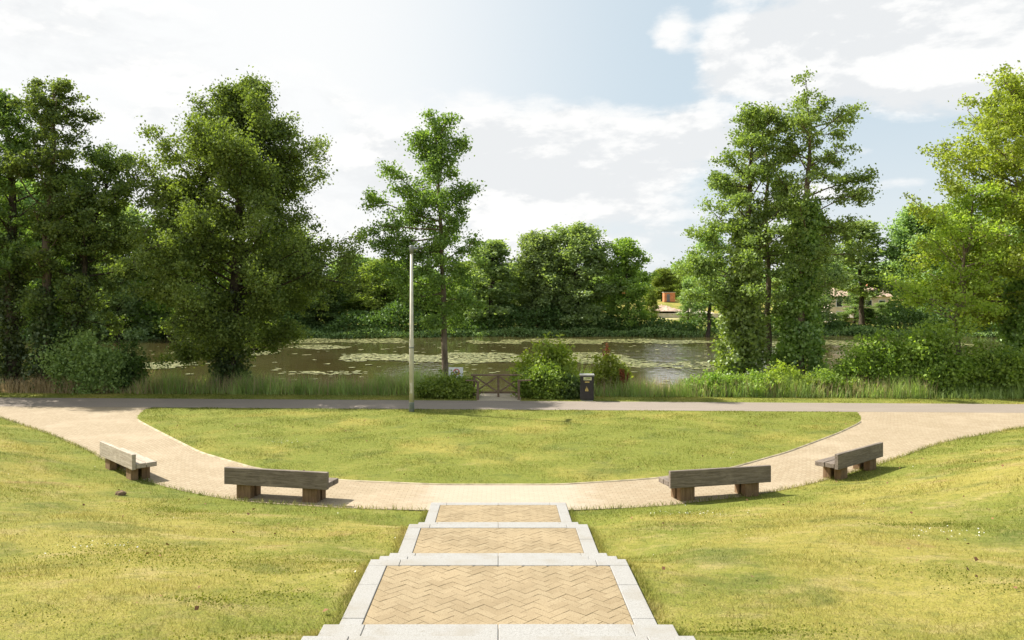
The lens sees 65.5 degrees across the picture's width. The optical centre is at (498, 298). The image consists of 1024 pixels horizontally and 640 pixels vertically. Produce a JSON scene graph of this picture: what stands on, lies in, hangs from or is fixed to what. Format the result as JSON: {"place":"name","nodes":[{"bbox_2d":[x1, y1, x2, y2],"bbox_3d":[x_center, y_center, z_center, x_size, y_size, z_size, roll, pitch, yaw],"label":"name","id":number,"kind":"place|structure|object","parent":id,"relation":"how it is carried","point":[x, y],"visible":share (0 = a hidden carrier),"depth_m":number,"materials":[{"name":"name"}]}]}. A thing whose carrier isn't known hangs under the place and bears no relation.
{"place":"outdoors","nodes":[
{"label":"outdoors","id":0,"kind":"place"},
{"bbox_2d":[475,393,520,400],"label":"gravel path","id":1,"kind":"structure","parent":0,"point":[494,397],"depth_m":36.71,"materials":[{"name":"grey gravel"}]},
{"bbox_2d":[0,335,1015,392],"bbox_3d":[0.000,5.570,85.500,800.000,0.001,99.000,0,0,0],"label":"pond water","id":2,"kind":"structure","parent":0,"point":[302,359],"depth_m":79.43,"materials":[{"name":"liquid"}]},
{"bbox_2d":[0,338,974,383],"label":"lily pads","id":3,"kind":"object","parent":2,"relation":"on","point":[475,360],"visible":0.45,"depth_m":77.58,"materials":[{"name":"green plant"}]},
{"bbox_2d":[0,295,1023,639],"bbox_3d":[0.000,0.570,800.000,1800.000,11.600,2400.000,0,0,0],"label":"ground","id":4,"kind":"structure","parent":0,"point":[936,607],"depth_m":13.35,"materials":[{"name":"green plant"}]},
{"bbox_2d":[0,176,77,339],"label":"tree","id":5,"kind":"object","parent":4,"relation":"on","point":[19,184],"visible":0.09,"depth_m":109.96,"materials":[{"name":"green plant"}]},
{"bbox_2d":[0,88,85,389],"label":"alder tree","id":6,"kind":"object","parent":4,"relation":"on","point":[13,349],"visible":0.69,"depth_m":39.50,"materials":[{"name":"green plant"}]},
{"bbox_2d":[0,74,105,390],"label":"alder tree","id":7,"kind":"object","parent":4,"relation":"on","point":[49,135],"visible":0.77,"depth_m":39.11,"materials":[{"name":"green plant"}]},
{"bbox_2d":[4,168,155,387],"bbox_3d":[-20.862,-0.659,39.868,6.406,11.798,6.325,0,0,34],"label":"alder tree","id":8,"kind":"object","parent":4,"relation":"on","point":[82,298],"visible":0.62,"depth_m":39.29,"materials":[{"name":"green plant"}]},
{"bbox_2d":[24,324,137,394],"bbox_3d":[-20.134,2.945,38.964,4.728,3.571,3.625,0,0,0],"label":"shrub","id":9,"kind":"object","parent":4,"relation":"on","point":[84,365],"visible":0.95,"depth_m":38.40,"materials":[{"name":"green plant"}]},
{"bbox_2d":[39,201,124,324],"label":"tree","id":10,"kind":"object","parent":4,"relation":"on","point":[68,265],"depth_m":113.83,"materials":[{"name":"green plant"}]},
{"bbox_2d":[24,131,145,374],"bbox_3d":[-21.035,-1.449,40.647,6.124,13.838,5.398,0,0,42],"label":"alder tree","id":11,"kind":"object","parent":4,"relation":"on","point":[102,159],"visible":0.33,"depth_m":40.22,"materials":[{"name":"green plant"}]},
{"bbox_2d":[0,368,191,393],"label":"dry grass","id":12,"kind":"structure","parent":4,"relation":"on","point":[43,386],"depth_m":38.62,"materials":[{"name":"green plant"}]},
{"bbox_2d":[69,202,170,339],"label":"tree","id":13,"kind":"object","parent":4,"relation":"on","point":[120,307],"visible":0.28,"depth_m":108.26,"materials":[{"name":"green plant"}]},
{"bbox_2d":[115,490,126,495],"bbox_3d":[-8.354,4.308,17.611,0.229,0.149,0.240,0,0,42],"label":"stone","id":14,"kind":"object","parent":4,"relation":"on","point":[121,493],"visible":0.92,"depth_m":17.54,"materials":[{"name":"stone"}]},
{"bbox_2d":[108,337,156,391],"bbox_3d":[-18.314,3.315,39.630,2.512,2.832,2.803,0,0,41],"label":"shrub","id":15,"kind":"object","parent":4,"relation":"on","point":[137,365],"visible":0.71,"depth_m":39.43,"materials":[{"name":"green plant"}]},
{"bbox_2d":[117,219,203,337],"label":"tree","id":16,"kind":"object","parent":4,"relation":"on","point":[153,307],"visible":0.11,"depth_m":110.76,"materials":[{"name":"green plant"}]},
{"bbox_2d":[150,232,230,315],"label":"tree","id":17,"kind":"object","parent":4,"relation":"on","point":[224,283],"visible":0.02,"depth_m":120.73,"materials":[{"name":"green plant"}]},
{"bbox_2d":[33,263,414,324],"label":"thicket","id":18,"kind":"object","parent":4,"relation":"on","point":[339,298],"visible":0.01,"depth_m":129.07,"materials":[{"name":"green plant"}]},
{"bbox_2d":[85,65,388,388],"bbox_3d":[-13.075,-3.029,40.491,13.672,17.492,11.501,0,0,-36],"label":"broad tree","id":19,"kind":"object","parent":4,"relation":"on","point":[230,136],"visible":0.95,"depth_m":38.79,"materials":[{"name":"green plant"}]},
{"bbox_2d":[218,227,327,321],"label":"tree","id":20,"kind":"object","parent":4,"relation":"on","point":[281,279],"visible":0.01,"depth_m":121.97,"materials":[{"name":"green plant"}]},
{"bbox_2d":[283,274,351,326],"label":"tree","id":21,"kind":"object","parent":4,"relation":"on","point":[332,307],"visible":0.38,"depth_m":116.80,"materials":[{"name":"green plant"}]},
{"bbox_2d":[323,253,391,324],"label":"tree","id":22,"kind":"object","parent":4,"relation":"on","point":[353,272],"visible":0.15,"depth_m":126.13,"materials":[{"name":"green plant"}]},
{"bbox_2d":[341,256,429,326],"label":"tree","id":23,"kind":"object","parent":4,"relation":"on","point":[385,292],"visible":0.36,"depth_m":121.88,"materials":[{"name":"green plant"}]},
{"bbox_2d":[409,245,418,411],"bbox_3d":[-3.424,1.295,32.322,0.212,6.890,0.875,0,0,11],"label":"lamp post","id":24,"kind":"object","parent":4,"relation":"on","point":[411,366],"visible":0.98,"depth_m":31.94,"materials":[{"name":"grey metal"}]},
{"bbox_2d":[346,108,490,374],"bbox_3d":[-4.023,-1.985,41.064,7.717,15.834,4.450,0,0,0],"label":"slim tree","id":25,"kind":"object","parent":4,"relation":"on","point":[436,157],"visible":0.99,"depth_m":40.76,"materials":[{"name":"green plant"}]},
{"bbox_2d":[402,278,455,323],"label":"tree","id":26,"kind":"object","parent":4,"relation":"on","point":[425,303],"visible":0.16,"depth_m":124.91,"materials":[{"name":"green plant"}]},
{"bbox_2d":[405,369,483,398],"bbox_3d":[-2.477,3.982,36.877,3.664,1.521,2.046,0,0,0],"label":"shrub","id":27,"kind":"object","parent":4,"relation":"on","point":[453,386],"visible":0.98,"depth_m":36.45,"materials":[{"name":"green plant"}]},
{"bbox_2d":[449,367,462,377],"bbox_3d":[-2.017,4.207,37.923,0.700,1.875,0.089,0,0,8],"label":"warning sign","id":28,"kind":"object","parent":4,"relation":"on","point":[457,369],"visible":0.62,"depth_m":37.88,"materials":[{"name":"grey metal"}]},
{"bbox_2d":[446,259,498,295],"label":"tree","id":29,"kind":"object","parent":4,"relation":"on","point":[469,263],"visible":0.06,"depth_m":147.29,"materials":[{"name":"green plant"}]},
{"bbox_2d":[451,238,530,328],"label":"tree","id":30,"kind":"object","parent":4,"relation":"on","point":[495,251],"visible":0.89,"depth_m":121.04,"materials":[{"name":"green plant"}]},
{"bbox_2d":[285,508,710,639],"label":"grass fringe","id":31,"kind":"object","parent":4,"relation":"on","point":[423,514],"depth_m":8.48,"materials":[{"name":"green plant"}]},
{"bbox_2d":[301,502,695,639],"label":"stone steps","id":32,"kind":"structure","parent":4,"relation":"on","point":[497,571],"depth_m":8.49,"materials":[{"name":"stone"}]},
{"bbox_2d":[466,374,530,399],"bbox_3d":[0.000,4.171,36.395,2.946,1.338,1.150,0,0,0],"label":"timber fence","id":33,"kind":"object","parent":4,"relation":"on","point":[487,383],"visible":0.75,"depth_m":36.84,"materials":[{"name":"brown wood"}]},
{"bbox_2d":[25,298,996,337],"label":"undergrowth","id":34,"kind":"object","parent":4,"relation":"on","point":[486,325],"visible":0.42,"depth_m":119.59,"materials":[{"name":"green plant"}]},
{"bbox_2d":[0,441,1023,639],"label":"clover","id":35,"kind":"object","parent":4,"relation":"on","point":[698,632],"depth_m":9.79,"materials":[{"name":"green plant"}]},
{"bbox_2d":[414,276,612,325],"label":"thicket","id":36,"kind":"object","parent":4,"relation":"on","point":[603,302],"visible":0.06,"depth_m":129.82,"materials":[{"name":"green plant"}]},
{"bbox_2d":[22,418,1019,611],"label":"fallen leaves","id":37,"kind":"object","parent":4,"relation":"on","point":[663,568],"visible":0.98,"depth_m":13.41,"materials":[{"name":"brown plant"}]},
{"bbox_2d":[52,325,1003,337],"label":"reeds","id":38,"kind":"object","parent":4,"relation":"on","point":[350,334],"visible":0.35,"depth_m":118.17,"materials":[{"name":"green plant"}]},
{"bbox_2d":[501,229,572,326],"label":"tree","id":39,"kind":"object","parent":4,"relation":"on","point":[537,243],"visible":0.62,"depth_m":123.69,"materials":[{"name":"green plant"}]},
{"bbox_2d":[506,356,578,399],"bbox_3d":[2.160,3.701,36.881,3.674,2.074,2.233,0,0,0],"label":"shrub","id":40,"kind":"object","parent":4,"relation":"on","point":[545,384],"visible":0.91,"depth_m":36.44,"materials":[{"name":"green plant"}]},
{"bbox_2d":[68,361,1023,398],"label":"tall grass","id":41,"kind":"structure","parent":4,"relation":"on","point":[916,392],"depth_m":37.65,"materials":[{"name":"green plant"}]},
{"bbox_2d":[506,331,589,394],"bbox_3d":[2.380,3.137,37.753,4.097,3.196,2.323,0,0,0],"label":"shrub","id":42,"kind":"object","parent":4,"relation":"on","point":[559,353],"visible":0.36,"depth_m":37.69,"materials":[{"name":"green plant"}]},
{"bbox_2d":[216,258,907,298],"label":"woods","id":43,"kind":"object","parent":4,"relation":"on","point":[847,267],"visible":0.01,"depth_m":239.17,"materials":[{"name":"green plant"}]},
{"bbox_2d":[555,371,579,399],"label":"shrub","id":44,"kind":"object","parent":4,"relation":"on","point":[573,392],"visible":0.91,"depth_m":36.26,"materials":[{"name":"green plant"}]},
{"bbox_2d":[517,219,636,330],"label":"tree","id":45,"kind":"object","parent":4,"relation":"on","point":[583,248],"visible":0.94,"depth_m":121.23,"materials":[{"name":"green plant"}]},
{"bbox_2d":[579,373,594,400],"bbox_3d":[3.980,3.979,35.780,0.660,1.188,0.540,0,0,4],"label":"litter bin","id":46,"kind":"object","parent":4,"relation":"on","point":[586,386],"visible":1,"depth_m":35.54,"materials":[{"name":"black plastic"}]},
{"bbox_2d":[568,267,622,294],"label":"tree","id":47,"kind":"object","parent":4,"relation":"on","point":[601,274],"visible":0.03,"depth_m":202.34,"materials":[{"name":"green plant"}]},
{"bbox_2d":[602,342,609,362],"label":"dock plant","id":48,"kind":"object","parent":4,"relation":"on","point":[607,349],"visible":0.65,"depth_m":38.87,"materials":[{"name":"plant"}]},
{"bbox_2d":[586,348,633,392],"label":"shrub","id":49,"kind":"object","parent":4,"relation":"on","point":[612,370],"visible":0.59,"depth_m":38.35,"materials":[{"name":"green plant"}]},
{"bbox_2d":[619,369,629,386],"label":"dock plant","id":50,"kind":"object","parent":4,"relation":"on","point":[622,373],"visible":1,"depth_m":37.72,"materials":[{"name":"red plant"}]},
{"bbox_2d":[600,237,661,327],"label":"tree","id":51,"kind":"object","parent":4,"relation":"on","point":[626,251],"visible":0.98,"depth_m":120.75,"materials":[{"name":"green plant"}]},
{"bbox_2d":[643,290,660,320],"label":"tree","id":52,"kind":"object","parent":4,"relation":"on","point":[653,302],"visible":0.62,"depth_m":149.49,"materials":[{"name":"green plant"}]},
{"bbox_2d":[644,267,682,300],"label":"tree","id":53,"kind":"object","parent":4,"relation":"on","point":[659,284],"visible":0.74,"depth_m":212.56,"materials":[{"name":"green plant"}]},
{"bbox_2d":[649,304,681,310],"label":"rubble heap","id":54,"kind":"object","parent":4,"relation":"on","point":[665,308],"visible":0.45,"depth_m":188.29,"materials":[{"name":"beige stone"}]},
{"bbox_2d":[672,274,694,299],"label":"tree","id":55,"kind":"object","parent":4,"relation":"on","point":[678,285],"visible":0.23,"depth_m":223.18,"materials":[{"name":"green plant"}]},
{"bbox_2d":[672,278,696,320],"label":"tree","id":56,"kind":"object","parent":4,"relation":"on","point":[685,305],"visible":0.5,"depth_m":139.43,"materials":[{"name":"green plant"}]},
{"bbox_2d":[657,313,720,317],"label":"wall","id":57,"kind":"structure","parent":4,"relation":"on","point":[670,315],"depth_m":181.82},
{"bbox_2d":[679,265,730,287],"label":"tree","id":58,"kind":"object","parent":4,"relation":"on","point":[691,278],"depth_m":205.26,"materials":[{"name":"green plant"}]},
{"bbox_2d":[684,231,730,335],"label":"tree","id":59,"kind":"object","parent":4,"relation":"on","point":[709,305],"visible":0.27,"depth_m":117.39,"materials":[{"name":"green plant"}]},
{"bbox_2d":[675,369,744,395],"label":"shrub","id":60,"kind":"object","parent":4,"relation":"on","point":[713,377],"visible":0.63,"depth_m":37.52,"materials":[{"name":"green plant"}]},
{"bbox_2d":[663,101,816,377],"bbox_3d":[12.622,-2.120,41.778,7.987,16.178,7.110,0,0,0],"label":"ivy tree","id":61,"kind":"object","parent":4,"relation":"on","point":[738,297],"visible":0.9,"depth_m":41.01,"materials":[{"name":"green plant"}]},
{"bbox_2d":[720,367,776,397],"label":"shrub","id":62,"kind":"object","parent":4,"relation":"on","point":[755,376],"visible":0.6,"depth_m":37.35,"materials":[{"name":"green plant"}]},
{"bbox_2d":[728,101,807,373],"bbox_3d":[14.410,-2.277,42.839,4.799,16.719,4.583,0,0,0],"label":"slim tree","id":63,"kind":"object","parent":4,"relation":"on","point":[771,284],"visible":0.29,"depth_m":42.60,"materials":[{"name":"green plant"}]},
{"bbox_2d":[763,356,817,395],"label":"shrub","id":64,"kind":"object","parent":4,"relation":"on","point":[776,372],"visible":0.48,"depth_m":37.52,"materials":[{"name":"green plant"}]},
{"bbox_2d":[770,219,853,328],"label":"tree","id":65,"kind":"object","parent":4,"relation":"on","point":[835,270],"visible":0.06,"depth_m":122.20,"materials":[{"name":"green plant"}]},
{"bbox_2d":[745,66,883,377],"bbox_3d":[16.380,-2.900,41.894,7.375,17.842,6.564,0,0,0],"label":"ivy tree","id":66,"kind":"object","parent":4,"relation":"on","point":[799,341],"visible":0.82,"depth_m":41.23,"materials":[{"name":"green plant"}]},
{"bbox_2d":[798,363,869,396],"bbox_3d":[15.883,3.890,37.849,3.296,1.694,2.276,0,0,0],"label":"shrub","id":67,"kind":"object","parent":4,"relation":"on","point":[828,376],"visible":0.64,"depth_m":37.33,"materials":[{"name":"green plant"}]},
{"bbox_2d":[834,312,851,321],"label":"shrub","id":68,"kind":"object","parent":4,"relation":"on","point":[845,317],"visible":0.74,"depth_m":139.44,"materials":[{"name":"green plant"}]},
{"bbox_2d":[841,292,871,322],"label":"tree","id":69,"kind":"object","parent":4,"relation":"on","point":[852,309],"visible":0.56,"depth_m":141.47,"materials":[{"name":"green plant"}]},
{"bbox_2d":[822,284,891,316],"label":"stone house","id":70,"kind":"structure","parent":4,"relation":"on","point":[839,307],"depth_m":156.50,"materials":[{"name":"beige stone"}]},
{"bbox_2d":[836,300,842,306],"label":"window","id":71,"kind":"structure","parent":70,"relation":"in","point":[837,303],"depth_m":156.41,"materials":[{"name":"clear glass"}]},
{"bbox_2d":[865,300,871,306],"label":"window","id":72,"kind":"structure","parent":70,"relation":"in","point":[870,302],"depth_m":156.41,"materials":[{"name":"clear glass"}]},
{"bbox_2d":[830,219,899,324],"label":"tree","id":73,"kind":"object","parent":4,"relation":"on","point":[872,235],"visible":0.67,"depth_m":131.31,"materials":[{"name":"green plant"}]},
{"bbox_2d":[853,308,880,323],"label":"bush","id":74,"kind":"object","parent":4,"relation":"on","point":[869,313],"visible":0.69,"depth_m":135.35,"materials":[{"name":"green plant"}]},
{"bbox_2d":[847,317,901,322],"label":"wall","id":75,"kind":"structure","parent":4,"relation":"on","point":[852,318],"depth_m":142.82,"materials":[{"name":"beige"}]},
{"bbox_2d":[826,325,929,393],"bbox_3d":[18.620,3.072,38.695,5.297,3.653,3.425,0,0,0],"label":"shrub","id":76,"kind":"object","parent":4,"relation":"on","point":[851,365],"visible":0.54,"depth_m":38.03,"materials":[{"name":"green plant"}]},
{"bbox_2d":[866,302,893,323],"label":"tree","id":77,"kind":"object","parent":4,"relation":"on","point":[878,306],"visible":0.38,"depth_m":137.58,"materials":[{"name":"green plant"}]},
{"bbox_2d":[859,201,955,326],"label":"tree","id":78,"kind":"object","parent":4,"relation":"on","point":[906,226],"visible":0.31,"depth_m":127.47,"materials":[{"name":"green plant"}]},
{"bbox_2d":[867,308,1013,395],"bbox_3d":[20.559,2.631,38.094,5.934,4.368,3.832,0,0,-12],"label":"shrub","id":79,"kind":"object","parent":4,"relation":"on","point":[937,361],"visible":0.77,"depth_m":37.65,"materials":[{"name":"green plant"}]},
{"bbox_2d":[873,179,1023,354],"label":"tree","id":80,"kind":"object","parent":4,"relation":"on","point":[919,294],"visible":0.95,"depth_m":39.61,"materials":[{"name":"green plant"}]},
{"bbox_2d":[899,209,1014,320],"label":"tree","id":81,"kind":"object","parent":4,"relation":"on","point":[982,217],"visible":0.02,"depth_m":124.18,"materials":[{"name":"green plant"}]},
{"bbox_2d":[900,60,1023,352],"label":"broad tree","id":82,"kind":"object","parent":4,"relation":"on","point":[995,127],"visible":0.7,"depth_m":40.73,"materials":[{"name":"green plant"}]},
{"bbox_2d":[939,336,1023,396],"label":"shrub","id":83,"kind":"object","parent":4,"relation":"on","point":[1011,371],"visible":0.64,"depth_m":37.23,"materials":[{"name":"green plant"}]},
{"bbox_2d":[981,205,1022,299],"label":"tree","id":84,"kind":"object","parent":4,"relation":"on","point":[1010,224],"visible":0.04,"depth_m":127.17,"materials":[{"name":"green plant"}]},
{"bbox_2d":[996,326,1023,372],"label":"shrub","id":85,"kind":"object","parent":4,"relation":"on","point":[1017,347],"visible":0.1,"depth_m":38.73,"materials":[{"name":"green plant"}]},
{"bbox_2d":[0,406,1023,509],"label":"gravel path","id":86,"kind":"structure","parent":0,"point":[181,466],"depth_m":22.04,"materials":[{"name":"beige gravel"}]},
{"bbox_2d":[100,441,156,479],"bbox_3d":[-9.708,4.261,20.827,0.602,0.800,2.553,0,0,-43],"label":"park bench","id":87,"kind":"object","parent":86,"relation":"on","point":[135,465],"visible":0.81,"depth_m":20.24,"materials":[{"name":"grey wood"}]},
{"bbox_2d":[224,467,337,502],"bbox_3d":[-4.972,4.261,18.236,2.553,0.800,0.602,0,0,13],"label":"park bench","id":88,"kind":"object","parent":86,"relation":"on","point":[314,486],"visible":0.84,"depth_m":17.95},
{"bbox_2d":[136,419,860,484],"bbox_3d":[-0.100,4.555,24.775,27.119,0.030,10.589,0,0,0],"label":"path edging","id":89,"kind":"object","parent":86,"relation":"on","point":[859,422],"visible":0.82,"depth_m":20.35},
{"bbox_2d":[0,414,1023,512],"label":"bank fringe","id":90,"kind":"object","parent":86,"relation":"on","point":[586,508],"visible":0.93,"depth_m":18.89,"materials":[{"name":"green plant"}]},
{"bbox_2d":[659,465,770,500],"bbox_3d":[5.004,4.261,18.394,2.553,0.800,0.602,0,0,-14],"label":"park bench","id":91,"kind":"object","parent":86,"relation":"on","point":[683,484],"visible":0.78,"depth_m":18.11,"materials":[{"name":"grey wood"}]},
{"bbox_2d":[815,442,882,479],"bbox_3d":[9.181,4.261,20.779,2.553,0.800,0.602,0,0,-41],"label":"park bench","id":92,"kind":"object","parent":86,"relation":"on","point":[837,465],"visible":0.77,"depth_m":20.27,"materials":[{"name":"grey wood"}]},
{"bbox_2d":[0,398,1023,412],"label":"lakeside path","id":93,"kind":"structure","parent":0,"point":[495,405],"depth_m":33.98,"materials":[{"name":"grey asphalt"}]},
{"bbox_2d":[0,0,1023,282],"label":"sky","id":94,"kind":"structure","parent":0,"point":[612,115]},
{"bbox_2d":[143,370,937,397],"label":"grass seed heads","id":95,"kind":"object","parent":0,"point":[332,382],"depth_m":38.03,"materials":[{"name":"green plant"}]},
{"bbox_2d":[662,292,675,301],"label":"site hut","id":96,"kind":"object","parent":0,"point":[668,296],"visible":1,"depth_m":197.90,"materials":[{"name":"orange brick"}]}
]}

